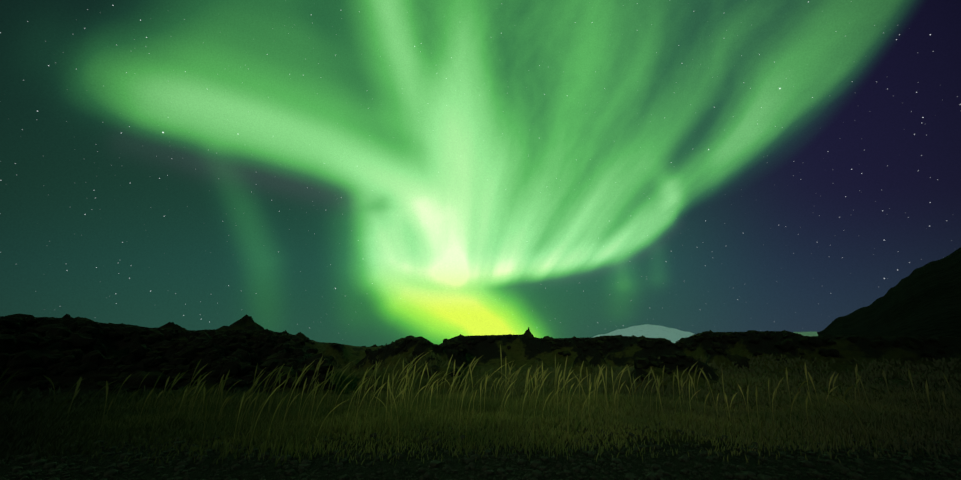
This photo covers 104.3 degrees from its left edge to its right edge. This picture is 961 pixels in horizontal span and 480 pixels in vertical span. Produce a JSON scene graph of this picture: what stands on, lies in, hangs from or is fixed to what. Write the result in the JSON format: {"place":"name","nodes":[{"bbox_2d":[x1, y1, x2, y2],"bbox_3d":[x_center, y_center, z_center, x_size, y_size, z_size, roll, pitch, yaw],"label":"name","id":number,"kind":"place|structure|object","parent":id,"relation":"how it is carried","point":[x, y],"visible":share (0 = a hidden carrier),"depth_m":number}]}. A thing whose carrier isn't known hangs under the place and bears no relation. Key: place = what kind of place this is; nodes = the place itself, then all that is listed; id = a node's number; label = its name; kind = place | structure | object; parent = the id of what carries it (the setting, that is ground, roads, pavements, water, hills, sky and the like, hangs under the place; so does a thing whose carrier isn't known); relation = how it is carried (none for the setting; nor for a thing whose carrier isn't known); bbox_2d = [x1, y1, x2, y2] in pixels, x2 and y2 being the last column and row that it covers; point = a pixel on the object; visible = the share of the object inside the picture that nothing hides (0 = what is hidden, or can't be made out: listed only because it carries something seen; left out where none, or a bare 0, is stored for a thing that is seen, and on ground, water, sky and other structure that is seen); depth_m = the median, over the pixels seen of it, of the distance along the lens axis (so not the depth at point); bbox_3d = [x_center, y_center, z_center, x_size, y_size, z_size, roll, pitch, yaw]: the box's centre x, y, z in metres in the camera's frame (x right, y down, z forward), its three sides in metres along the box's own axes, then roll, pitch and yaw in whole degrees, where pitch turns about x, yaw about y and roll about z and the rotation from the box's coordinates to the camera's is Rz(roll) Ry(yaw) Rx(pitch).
{"place":"outdoors","nodes":[
{"label":"outdoors","id":0,"kind":"place"},
{"bbox_2d":[0,318,960,479],"bbox_3d":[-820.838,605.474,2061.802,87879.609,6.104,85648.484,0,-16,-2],"label":"ground","id":1,"kind":"structure","parent":0,"point":[519,353],"depth_m":9.13},
{"bbox_2d":[4,314,33,316],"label":"hill","id":2,"kind":"structure","parent":1,"relation":"on","point":[20,315],"depth_m":20.14},
{"bbox_2d":[62,314,73,318],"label":"lava crag","id":3,"kind":"structure","parent":1,"relation":"on","point":[67,316],"depth_m":21.26},
{"bbox_2d":[76,317,92,320],"bbox_3d":[-23.034,4.906,21.576,1.981,0.866,1.512,0,-16,-2],"label":"rock","id":4,"kind":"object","parent":1,"relation":"on","point":[82,318],"depth_m":21.47},
{"bbox_2d":[159,322,186,329],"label":"hill","id":5,"kind":"structure","parent":1,"relation":"on","point":[170,325],"depth_m":22.75},
{"bbox_2d":[225,314,263,329],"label":"hill","id":6,"kind":"structure","parent":1,"relation":"on","point":[246,322],"depth_m":23.16},
{"bbox_2d":[296,332,309,339],"bbox_3d":[-11.046,6.125,22.889,1.265,0.978,1.067,0,-16,-2],"label":"rock","id":7,"kind":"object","parent":1,"relation":"on","point":[300,334],"depth_m":22.72},
{"bbox_2d":[386,335,431,345],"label":"hill","id":8,"kind":"structure","parent":1,"relation":"on","point":[410,336],"depth_m":22.32},
{"bbox_2d":[0,344,955,459],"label":"grass stalks","id":9,"kind":"object","parent":1,"relation":"on","point":[221,386],"depth_m":6.00},
{"bbox_2d":[0,381,960,466],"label":"grass","id":10,"kind":"structure","parent":1,"relation":"on","point":[879,418],"depth_m":5.25},
{"bbox_2d":[0,316,960,392],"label":"rocky ridge","id":11,"kind":"structure","parent":1,"relation":"on","point":[28,363],"depth_m":10.96},
{"bbox_2d":[0,350,960,406],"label":"grass tufts","id":12,"kind":"object","parent":1,"relation":"on","point":[746,380],"visible":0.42,"depth_m":9.88},
{"bbox_2d":[522,327,533,336],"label":"lava spire","id":13,"kind":"structure","parent":1,"relation":"on","point":[528,333],"depth_m":22.00},
{"bbox_2d":[727,354,749,368],"bbox_3d":[9.155,4.486,13.411,1.087,0.765,0.983,-11,-20,34],"label":"boulder","id":14,"kind":"object","parent":1,"relation":"on","point":[741,361],"visible":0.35,"depth_m":13.23},
{"bbox_2d":[0,0,960,346],"label":"sky","id":15,"kind":"structure","parent":0,"point":[367,173]},
{"bbox_2d":[591,324,693,342],"bbox_3d":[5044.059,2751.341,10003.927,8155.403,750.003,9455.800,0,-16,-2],"label":"snowy mountain","id":16,"kind":"structure","parent":0,"point":[673,335],"depth_m":7873.16},
{"bbox_2d":[817,247,960,336],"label":"hill","id":17,"kind":"structure","parent":0,"point":[924,300],"depth_m":153.44},
{"bbox_2d":[793,332,817,336],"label":"mountain","id":18,"kind":"structure","parent":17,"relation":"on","point":[810,334],"depth_m":154.35}
]}

